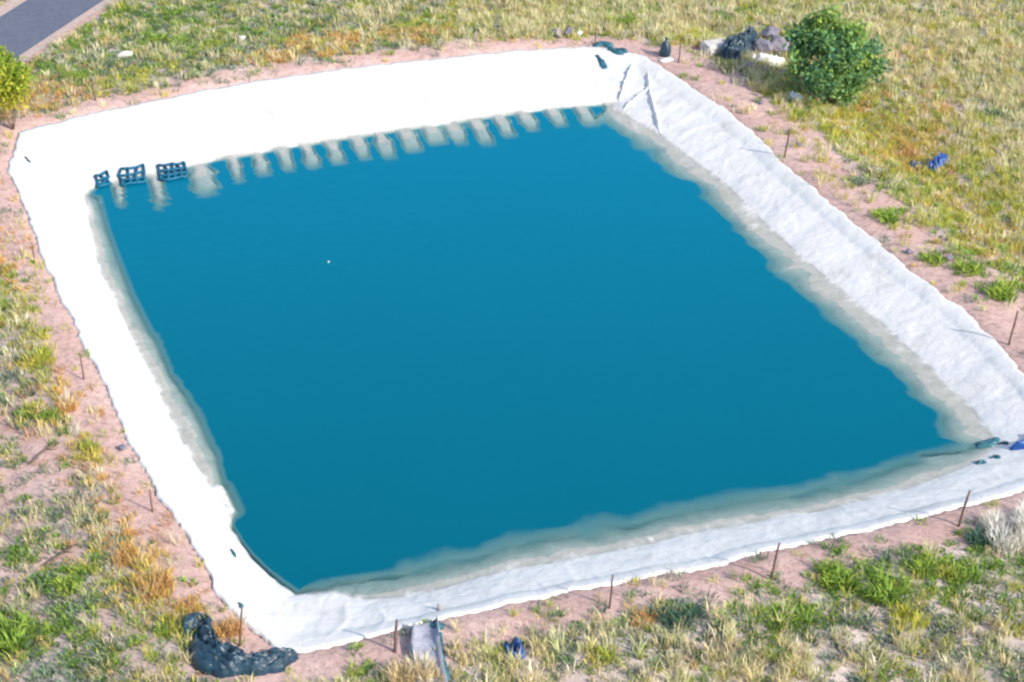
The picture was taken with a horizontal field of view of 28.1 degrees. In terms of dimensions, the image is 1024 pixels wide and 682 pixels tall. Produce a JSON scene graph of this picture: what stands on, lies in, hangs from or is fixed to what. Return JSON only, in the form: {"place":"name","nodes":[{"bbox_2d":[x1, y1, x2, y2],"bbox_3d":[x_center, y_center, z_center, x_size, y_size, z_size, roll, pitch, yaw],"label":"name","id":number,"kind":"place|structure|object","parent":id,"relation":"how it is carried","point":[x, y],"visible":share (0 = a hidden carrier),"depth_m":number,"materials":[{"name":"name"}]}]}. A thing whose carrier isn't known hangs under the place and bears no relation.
{"place":"outdoors","nodes":[
{"label":"outdoors","id":0,"kind":"place"},
{"bbox_2d":[0,0,102,60],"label":"road","id":1,"kind":"structure","parent":0,"point":[26,25],"depth_m":100.01,"materials":[{"name":"grey asphalt"}]},
{"bbox_2d":[0,0,115,62],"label":"road shoulder","id":2,"kind":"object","parent":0,"point":[9,6],"visible":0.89,"depth_m":100.04},
{"bbox_2d":[0,0,1023,681],"bbox_3d":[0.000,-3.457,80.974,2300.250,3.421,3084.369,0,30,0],"label":"ground","id":3,"kind":"structure","parent":0,"point":[994,320],"depth_m":63.29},
{"bbox_2d":[0,44,40,129],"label":"tree","id":4,"kind":"object","parent":3,"relation":"on","point":[14,79],"visible":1,"depth_m":86.16,"materials":[{"name":"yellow plant"}]},
{"bbox_2d":[2,542,40,566],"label":"weed","id":5,"kind":"object","parent":3,"relation":"on","point":[34,558],"visible":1,"depth_m":60.89,"materials":[{"name":"green plant"}]},
{"bbox_2d":[11,400,40,419],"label":"weed","id":6,"kind":"object","parent":3,"relation":"on","point":[17,413],"visible":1,"depth_m":67.60,"materials":[{"name":"green plant"}]},
{"bbox_2d":[0,604,56,654],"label":"weed","id":7,"kind":"object","parent":3,"relation":"on","point":[22,638],"visible":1,"depth_m":57.73,"materials":[{"name":"green plant"}]},
{"bbox_2d":[23,346,55,366],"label":"grass tuft","id":8,"kind":"object","parent":3,"relation":"on","point":[43,355],"visible":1,"depth_m":70.47,"materials":[{"name":"yellow plant"}]},
{"bbox_2d":[29,441,55,463],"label":"stick","id":9,"kind":"object","parent":3,"relation":"on","point":[37,457],"visible":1,"depth_m":65.35,"materials":[{"name":"brown wood"}]},
{"bbox_2d":[34,405,64,423],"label":"weed","id":10,"kind":"object","parent":3,"relation":"on","point":[45,414],"visible":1,"depth_m":67.31,"materials":[{"name":"green plant"}]},
{"bbox_2d":[44,544,74,566],"bbox_3d":[-13.332,6.378,60.717,1.140,0.281,0.456,-26,39,-37],"label":"stick","id":11,"kind":"object","parent":3,"relation":"on","point":[58,556],"visible":1,"depth_m":60.71,"materials":[{"name":"brown wood"}]},
{"bbox_2d":[42,571,86,598],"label":"weed","id":12,"kind":"object","parent":3,"relation":"on","point":[59,580],"visible":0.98,"depth_m":59.59,"materials":[{"name":"green plant"}]},
{"bbox_2d":[55,397,80,414],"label":"grass tuft","id":13,"kind":"object","parent":3,"relation":"on","point":[69,409],"visible":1,"depth_m":67.69,"materials":[{"name":"orange plant"}]},
{"bbox_2d":[56,67,89,81],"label":"weed","id":14,"kind":"object","parent":3,"relation":"on","point":[72,72],"visible":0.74,"depth_m":93.15,"materials":[{"name":"green plant"}]},
{"bbox_2d":[79,353,84,379],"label":"fence post","id":15,"kind":"object","parent":3,"relation":"on","point":[82,367],"visible":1,"depth_m":69.25,"materials":[{"name":"brown wood"}]},
{"bbox_2d":[73,429,101,450],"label":"grass tuft","id":16,"kind":"object","parent":3,"relation":"on","point":[87,443],"visible":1,"depth_m":65.73,"materials":[{"name":"green plant"}]},
{"bbox_2d":[91,80,95,100],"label":"fence post","id":17,"kind":"object","parent":3,"relation":"on","point":[93,90],"visible":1,"depth_m":89.85,"materials":[{"name":"brown wood"}]},
{"bbox_2d":[119,444,126,450],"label":"rock","id":18,"kind":"object","parent":3,"relation":"on","point":[122,447],"visible":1,"depth_m":65.59,"materials":[{"name":"grey stone"}]},
{"bbox_2d":[116,50,132,57],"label":"rock","id":19,"kind":"object","parent":3,"relation":"on","point":[122,53],"visible":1,"depth_m":95.46,"materials":[{"name":"stone"}]},
{"bbox_2d":[109,543,143,566],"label":"grass tuft","id":20,"kind":"object","parent":3,"relation":"on","point":[125,557],"visible":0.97,"depth_m":60.48,"materials":[{"name":"orange plant"}]},
{"bbox_2d":[123,82,139,92],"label":"grass tuft","id":21,"kind":"object","parent":3,"relation":"on","point":[133,88],"visible":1,"depth_m":90.87,"materials":[{"name":"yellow plant"}]},
{"bbox_2d":[149,489,153,511],"bbox_3d":[-11.009,4.940,62.536,0.099,0.971,0.067,15,33,24],"label":"fence post","id":22,"kind":"object","parent":3,"relation":"on","point":[151,501],"visible":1,"depth_m":62.51,"materials":[{"name":"brown wood"}]},
{"bbox_2d":[132,564,177,598],"bbox_3d":[-10.237,6.868,59.308,1.273,0.660,1.440,22,37,33],"label":"grass tuft","id":23,"kind":"object","parent":3,"relation":"on","point":[164,576],"visible":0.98,"depth_m":59.27,"materials":[{"name":"orange plant"}]},
{"bbox_2d":[145,30,170,45],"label":"weed","id":24,"kind":"object","parent":3,"relation":"on","point":[163,37],"visible":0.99,"depth_m":97.56,"materials":[{"name":"green plant"}]},
{"bbox_2d":[167,31,190,46],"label":"weed","id":25,"kind":"object","parent":3,"relation":"on","point":[177,39],"visible":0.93,"depth_m":97.35,"materials":[{"name":"green plant"}]},
{"bbox_2d":[171,592,202,613],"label":"grass tuft","id":26,"kind":"object","parent":3,"relation":"on","point":[185,602],"visible":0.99,"depth_m":58.55,"materials":[{"name":"orange plant"}]},
{"bbox_2d":[212,612,250,643],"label":"grass tuft","id":27,"kind":"object","parent":3,"relation":"on","point":[227,628],"visible":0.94,"depth_m":57.44,"materials":[{"name":"orange plant"}]},
{"bbox_2d":[179,612,298,678],"bbox_3d":[-7.997,8.426,56.740,3.916,0.668,2.154,17,34,27],"label":"tarp bundle","id":28,"kind":"object","parent":3,"relation":"on","point":[214,656],"visible":1,"depth_m":56.12,"materials":[{"name":"black plastic"}]},
{"bbox_2d":[238,606,242,645],"bbox_3d":[-7.524,7.961,56.752,0.244,1.515,0.070,0,30,0],"label":"fence post","id":29,"kind":"object","parent":3,"relation":"on","point":[240,627],"visible":0.9,"depth_m":56.70,"materials":[{"name":"brown wood"}]},
{"bbox_2d":[316,48,334,58],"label":"grass tuft","id":30,"kind":"object","parent":3,"relation":"on","point":[327,52],"visible":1,"depth_m":94.32,"materials":[{"name":"orange plant"}]},
{"bbox_2d":[393,619,397,652],"bbox_3d":[-3.223,8.204,56.544,0.178,1.264,0.109,-8,31,-14],"label":"fence post","id":31,"kind":"object","parent":3,"relation":"on","point":[395,637],"visible":1,"depth_m":56.49,"materials":[{"name":"brown wood"}]},
{"bbox_2d":[374,648,445,681],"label":"grass tuft","id":32,"kind":"object","parent":3,"relation":"on","point":[409,671],"visible":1,"depth_m":55.70,"materials":[{"name":"beige plant"}]},
{"bbox_2d":[413,37,426,45],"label":"grass tuft","id":33,"kind":"object","parent":3,"relation":"on","point":[420,41],"visible":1,"depth_m":95.88,"materials":[{"name":"orange plant"}]},
{"bbox_2d":[409,617,451,681],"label":"overflow channel","id":34,"kind":"object","parent":3,"relation":"on","point":[427,636],"visible":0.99,"depth_m":56.77,"materials":[{"name":"grey plastic"}]},
{"bbox_2d":[0,0,1023,681],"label":"dry grass","id":35,"kind":"structure","parent":3,"relation":"on","point":[704,24],"depth_m":91.11,"materials":[{"name":"beige plant"}]},
{"bbox_2d":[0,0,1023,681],"bbox_3d":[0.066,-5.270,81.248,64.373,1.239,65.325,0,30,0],"label":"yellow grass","id":36,"kind":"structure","parent":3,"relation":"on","point":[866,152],"depth_m":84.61,"materials":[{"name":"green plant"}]},
{"bbox_2d":[0,0,1023,681],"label":"green weeds","id":37,"kind":"object","parent":3,"relation":"on","point":[160,632],"visible":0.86,"depth_m":62.02,"materials":[{"name":"green plant"}]},
{"bbox_2d":[0,0,1023,681],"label":"grey green herbs","id":38,"kind":"object","parent":3,"relation":"on","point":[16,372],"visible":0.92,"depth_m":60.91,"materials":[{"name":"green plant"}]},
{"bbox_2d":[0,0,1023,681],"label":"orange dry grass","id":39,"kind":"structure","parent":3,"relation":"on","point":[46,90],"depth_m":83.78,"materials":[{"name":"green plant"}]},
{"bbox_2d":[0,0,1023,681],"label":"dark green weeds","id":40,"kind":"object","parent":3,"relation":"on","point":[684,582],"visible":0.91,"depth_m":58.28,"materials":[{"name":"green plant"}]},
{"bbox_2d":[503,637,525,660],"bbox_3d":[0.032,8.468,56.712,0.624,0.556,0.753,-19,35,-30],"label":"blue bag","id":41,"kind":"object","parent":3,"relation":"on","point":[515,644],"visible":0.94,"depth_m":56.63,"materials":[{"name":"plastic"}]},
{"bbox_2d":[7,46,1023,652],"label":"pond liner","id":42,"kind":"object","parent":3,"relation":"on","point":[955,364],"visible":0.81,"depth_m":75.58,"materials":[{"name":"white plastic"}]},
{"bbox_2d":[94,170,111,187],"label":"rope net","id":43,"kind":"object","parent":42,"relation":"on","point":[104,180],"visible":1,"depth_m":84.38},
{"bbox_2d":[117,163,146,186],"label":"rope net","id":44,"kind":"object","parent":42,"relation":"on","point":[129,174],"visible":1,"depth_m":84.77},
{"bbox_2d":[156,161,188,180],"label":"rope net","id":45,"kind":"object","parent":42,"relation":"on","point":[173,173],"visible":1,"depth_m":85.14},
{"bbox_2d":[436,604,442,610],"bbox_3d":[-2.082,7.675,58.796,0.233,0.300,0.236,0,30,0],"label":"peg","id":46,"kind":"object","parent":42,"relation":"attached to","point":[439,607],"visible":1,"depth_m":58.73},
{"bbox_2d":[595,54,606,68],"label":"plastic scrap","id":47,"kind":"object","parent":42,"relation":"on","point":[602,63],"visible":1,"depth_m":94.30,"materials":[{"name":"teal plastic"}]},
{"bbox_2d":[607,47,627,54],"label":"plastic scrap","id":48,"kind":"object","parent":42,"relation":"on","point":[618,51],"visible":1,"depth_m":95.03,"materials":[{"name":"teal plastic"}]},
{"bbox_2d":[974,460,986,464],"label":"plastic scrap","id":49,"kind":"object","parent":42,"relation":"on","point":[980,462],"visible":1,"depth_m":66.11,"materials":[{"name":"teal plastic"}]},
{"bbox_2d":[975,437,999,448],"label":"mud rag","id":50,"kind":"object","parent":42,"relation":"on","point":[991,442],"visible":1,"depth_m":67.16,"materials":[{"name":"teal fabric"}]},
{"bbox_2d":[989,455,1000,458],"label":"plastic scrap","id":51,"kind":"object","parent":42,"relation":"on","point":[995,456],"visible":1,"depth_m":66.34,"materials":[{"name":"teal plastic"}]},
{"bbox_2d":[997,441,1008,444],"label":"plastic scrap","id":52,"kind":"object","parent":42,"relation":"on","point":[1004,443],"visible":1,"depth_m":67.09,"materials":[{"name":"grey plastic"}]},
{"bbox_2d":[1009,439,1023,450],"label":"corner tarp","id":53,"kind":"object","parent":42,"relation":"on","point":[1018,445],"visible":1,"depth_m":66.53,"materials":[{"name":"blue plastic"}]},
{"bbox_2d":[552,27,560,36],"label":"rock","id":54,"kind":"object","parent":3,"relation":"on","point":[557,31],"visible":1,"depth_m":96.55,"materials":[{"name":"beige stone"}]},
{"bbox_2d":[564,26,572,34],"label":"rock","id":55,"kind":"object","parent":3,"relation":"on","point":[567,31],"visible":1,"depth_m":96.67,"materials":[{"name":"grey stone"}]},
{"bbox_2d":[593,41,613,47],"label":"plastic scrap","id":56,"kind":"object","parent":3,"relation":"on","point":[606,44],"visible":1,"depth_m":95.64,"materials":[{"name":"teal plastic"}]},
{"bbox_2d":[584,638,624,666],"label":"grass tuft","id":57,"kind":"object","parent":3,"relation":"on","point":[611,653],"visible":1,"depth_m":56.60,"materials":[{"name":"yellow plant"}]},
{"bbox_2d":[608,574,613,608],"bbox_3d":[2.814,7.186,58.211,0.134,1.315,0.085,-12,32,-19],"label":"fence post","id":58,"kind":"object","parent":3,"relation":"on","point":[610,600],"visible":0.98,"depth_m":58.19,"materials":[{"name":"brown wood"}]},
{"bbox_2d":[605,9,639,27],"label":"weed","id":59,"kind":"object","parent":3,"relation":"on","point":[628,20],"visible":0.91,"depth_m":98.29,"materials":[{"name":"green plant"}]},
{"bbox_2d":[626,601,657,630],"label":"grass tuft","id":60,"kind":"object","parent":3,"relation":"on","point":[652,615],"visible":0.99,"depth_m":57.88,"materials":[{"name":"orange plant"}]},
{"bbox_2d":[660,37,670,56],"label":"sack","id":61,"kind":"object","parent":3,"relation":"on","point":[665,49],"visible":1,"depth_m":94.20,"materials":[{"name":"blue plastic"}]},
{"bbox_2d":[660,57,672,61],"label":"stone","id":62,"kind":"object","parent":3,"relation":"on","point":[667,59],"visible":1,"depth_m":93.99,"materials":[{"name":"white stone"}]},
{"bbox_2d":[644,595,706,629],"bbox_3d":[4.645,7.666,57.926,1.938,0.564,1.714,12,32,20],"label":"weed","id":63,"kind":"object","parent":3,"relation":"on","point":[681,613],"visible":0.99,"depth_m":57.88,"materials":[{"name":"green plant"}]},
{"bbox_2d":[689,33,708,43],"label":"grass tuft","id":64,"kind":"object","parent":3,"relation":"on","point":[697,36],"visible":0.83,"depth_m":96.19,"materials":[{"name":"yellow plant"}]},
{"bbox_2d":[699,38,724,55],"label":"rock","id":65,"kind":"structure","parent":3,"relation":"on","point":[714,46],"depth_m":94.69,"materials":[{"name":"white stone"}]},
{"bbox_2d":[718,25,758,60],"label":"draped tarp","id":66,"kind":"object","parent":3,"relation":"on","point":[733,46],"visible":0.86,"depth_m":94.92,"materials":[{"name":"black plastic"}]},
{"bbox_2d":[744,61,755,69],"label":"rock","id":67,"kind":"object","parent":3,"relation":"on","point":[749,65],"visible":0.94,"depth_m":93.14,"materials":[{"name":"grey stone"}]},
{"bbox_2d":[752,39,772,53],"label":"rock","id":68,"kind":"object","parent":3,"relation":"on","point":[765,45],"visible":0.9,"depth_m":96.24,"materials":[{"name":"grey stone"}]},
{"bbox_2d":[754,53,784,65],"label":"plastic sheet","id":69,"kind":"object","parent":3,"relation":"on","point":[772,58],"visible":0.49,"depth_m":94.88,"materials":[{"name":"white plastic"}]},
{"bbox_2d":[760,26,779,38],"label":"rock","id":70,"kind":"object","parent":3,"relation":"on","point":[768,32],"visible":0.73,"depth_m":97.65,"materials":[{"name":"grey stone"}]},
{"bbox_2d":[770,542,779,580],"bbox_3d":[7.608,6.453,59.371,0.257,1.489,0.103,0,30,0],"label":"fence post","id":71,"kind":"object","parent":3,"relation":"on","point":[774,564],"visible":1,"depth_m":59.32,"materials":[{"name":"brown wood"}]},
{"bbox_2d":[751,599,802,631],"bbox_3d":[7.561,7.761,58.122,1.654,0.424,1.533,19,35,29],"label":"weed","id":72,"kind":"object","parent":3,"relation":"on","point":[775,614],"visible":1,"depth_m":57.99,"materials":[{"name":"green plant"}]},
{"bbox_2d":[770,35,789,53],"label":"rock","id":73,"kind":"object","parent":3,"relation":"on","point":[776,43],"visible":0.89,"depth_m":96.27,"materials":[{"name":"grey stone"}]},
{"bbox_2d":[784,129,789,157],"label":"fence post","id":74,"kind":"object","parent":3,"relation":"on","point":[787,143],"visible":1,"depth_m":84.70,"materials":[{"name":"brown wood"}]},
{"bbox_2d":[786,91,804,102],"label":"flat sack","id":75,"kind":"object","parent":3,"relation":"on","point":[797,95],"visible":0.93,"depth_m":90.20,"materials":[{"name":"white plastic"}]},
{"bbox_2d":[785,602,822,628],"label":"weed","id":76,"kind":"object","parent":3,"relation":"on","point":[806,619],"visible":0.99,"depth_m":58.09,"materials":[{"name":"green plant"}]},
{"bbox_2d":[808,553,848,577],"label":"weed","id":77,"kind":"object","parent":3,"relation":"on","point":[824,568],"visible":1,"depth_m":59.98,"materials":[{"name":"green plant"}]},
{"bbox_2d":[780,0,892,106],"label":"bush","id":78,"kind":"object","parent":3,"relation":"on","point":[846,65],"visible":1,"depth_m":89.39,"materials":[{"name":"green plant"}]},
{"bbox_2d":[818,562,866,594],"bbox_3d":[9.587,6.866,59.441,1.449,0.537,1.398,6,31,11],"label":"weed","id":79,"kind":"object","parent":3,"relation":"on","point":[848,581],"visible":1,"depth_m":59.41,"materials":[{"name":"green plant"}]},
{"bbox_2d":[850,172,875,186],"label":"weed","id":80,"kind":"object","parent":3,"relation":"on","point":[857,180],"visible":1,"depth_m":82.58,"materials":[{"name":"grey plant"}]},
{"bbox_2d":[857,558,922,607],"bbox_3d":[10.877,7.015,59.119,1.971,0.725,2.127,-6,31,-11],"label":"weed","id":81,"kind":"object","parent":3,"relation":"on","point":[897,593],"visible":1,"depth_m":58.99,"materials":[{"name":"green plant"}]},
{"bbox_2d":[870,203,909,224],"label":"weed","id":82,"kind":"object","parent":3,"relation":"on","point":[888,215],"visible":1,"depth_m":79.74,"materials":[{"name":"green plant"}]},
{"bbox_2d":[895,141,921,158],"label":"grass tuft","id":83,"kind":"object","parent":3,"relation":"on","point":[911,150],"visible":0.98,"depth_m":86.50,"materials":[{"name":"orange plant"}]},
{"bbox_2d":[883,597,935,634],"bbox_3d":[11.226,7.762,58.325,1.405,0.513,1.581,-11,32,-19],"label":"grass tuft","id":84,"kind":"object","parent":3,"relation":"on","point":[915,618],"visible":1,"depth_m":58.25,"materials":[{"name":"yellow plant"}]},
{"bbox_2d":[906,248,913,253],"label":"rock","id":85,"kind":"object","parent":3,"relation":"on","point":[909,251],"visible":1,"depth_m":77.37,"materials":[{"name":"grey stone"}]},
{"bbox_2d":[909,160,925,170],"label":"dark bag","id":86,"kind":"object","parent":3,"relation":"on","point":[913,162],"visible":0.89,"depth_m":85.38,"materials":[{"name":"grey plastic"}]},
{"bbox_2d":[903,548,952,579],"bbox_3d":[12.081,6.507,60.081,1.368,0.456,1.504,23,37,34],"label":"weed","id":87,"kind":"object","parent":3,"relation":"on","point":[920,564],"visible":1,"depth_m":60.04,"materials":[{"name":"green plant"}]},
{"bbox_2d":[915,250,950,266],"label":"weed","id":88,"kind":"object","parent":3,"relation":"on","point":[926,256],"visible":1,"depth_m":76.89,"materials":[{"name":"green plant"}]},
{"bbox_2d":[927,153,948,171],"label":"blue bag","id":89,"kind":"object","parent":3,"relation":"on","point":[939,158],"visible":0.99,"depth_m":85.37,"materials":[{"name":"plastic"}]},
{"bbox_2d":[927,554,962,581],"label":"grass tuft","id":90,"kind":"object","parent":3,"relation":"on","point":[949,571],"visible":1,"depth_m":59.86,"materials":[{"name":"green plant"}]},
{"bbox_2d":[934,101,955,113],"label":"grass tuft","id":91,"kind":"object","parent":3,"relation":"on","point":[949,107],"visible":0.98,"depth_m":90.60,"materials":[{"name":"beige plant"}]},
{"bbox_2d":[945,254,952,260],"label":"rock","id":92,"kind":"object","parent":3,"relation":"on","point":[948,256],"visible":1,"depth_m":76.79,"materials":[{"name":"grey stone"}]},
{"bbox_2d":[957,490,970,526],"bbox_3d":[13.591,5.103,61.701,0.310,1.475,0.113,0,30,0],"label":"fence post","id":93,"kind":"object","parent":3,"relation":"on","point":[962,512],"visible":1,"depth_m":61.68,"materials":[{"name":"brown wood"}]},
{"bbox_2d":[943,257,989,276],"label":"weed","id":94,"kind":"object","parent":3,"relation":"on","point":[962,265],"visible":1,"depth_m":76.20,"materials":[{"name":"green plant"}]},
{"bbox_2d":[947,558,987,584],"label":"weed","id":95,"kind":"object","parent":3,"relation":"on","point":[978,576],"visible":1,"depth_m":59.85,"materials":[{"name":"green plant"}]},
{"bbox_2d":[960,520,1007,549],"bbox_3d":[14.144,5.850,61.145,1.544,0.487,1.471,-1,30,-2],"label":"weed","id":96,"kind":"object","parent":3,"relation":"on","point":[972,534],"visible":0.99,"depth_m":61.20,"materials":[{"name":"green plant"}]},
{"bbox_2d":[978,104,1011,117],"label":"weed","id":97,"kind":"object","parent":3,"relation":"on","point":[988,112],"visible":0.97,"depth_m":90.11,"materials":[{"name":"green plant"}]},
{"bbox_2d":[979,271,1022,303],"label":"weed","id":98,"kind":"object","parent":3,"relation":"on","point":[998,290],"visible":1,"depth_m":74.41,"materials":[{"name":"green plant"}]},
{"bbox_2d":[981,504,1023,556],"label":"dead shrub","id":99,"kind":"object","parent":3,"relation":"on","point":[999,526],"visible":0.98,"depth_m":61.19,"materials":[{"name":"grey plant"}]},
{"bbox_2d":[1008,311,1017,344],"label":"fence post","id":100,"kind":"object","parent":3,"relation":"on","point":[1010,338],"visible":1,"depth_m":71.31,"materials":[{"name":"brown wood"}]},
{"bbox_2d":[1006,497,1023,536],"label":"dead shrub","id":101,"kind":"object","parent":3,"relation":"on","point":[1020,511],"visible":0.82,"depth_m":62.12,"materials":[{"name":"grey plant"}]},
{"bbox_2d":[90,105,973,591],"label":"water","id":102,"kind":"structure","parent":0,"point":[468,347],"depth_m":72.45,"materials":[{"name":"blue liquid"}]}
]}

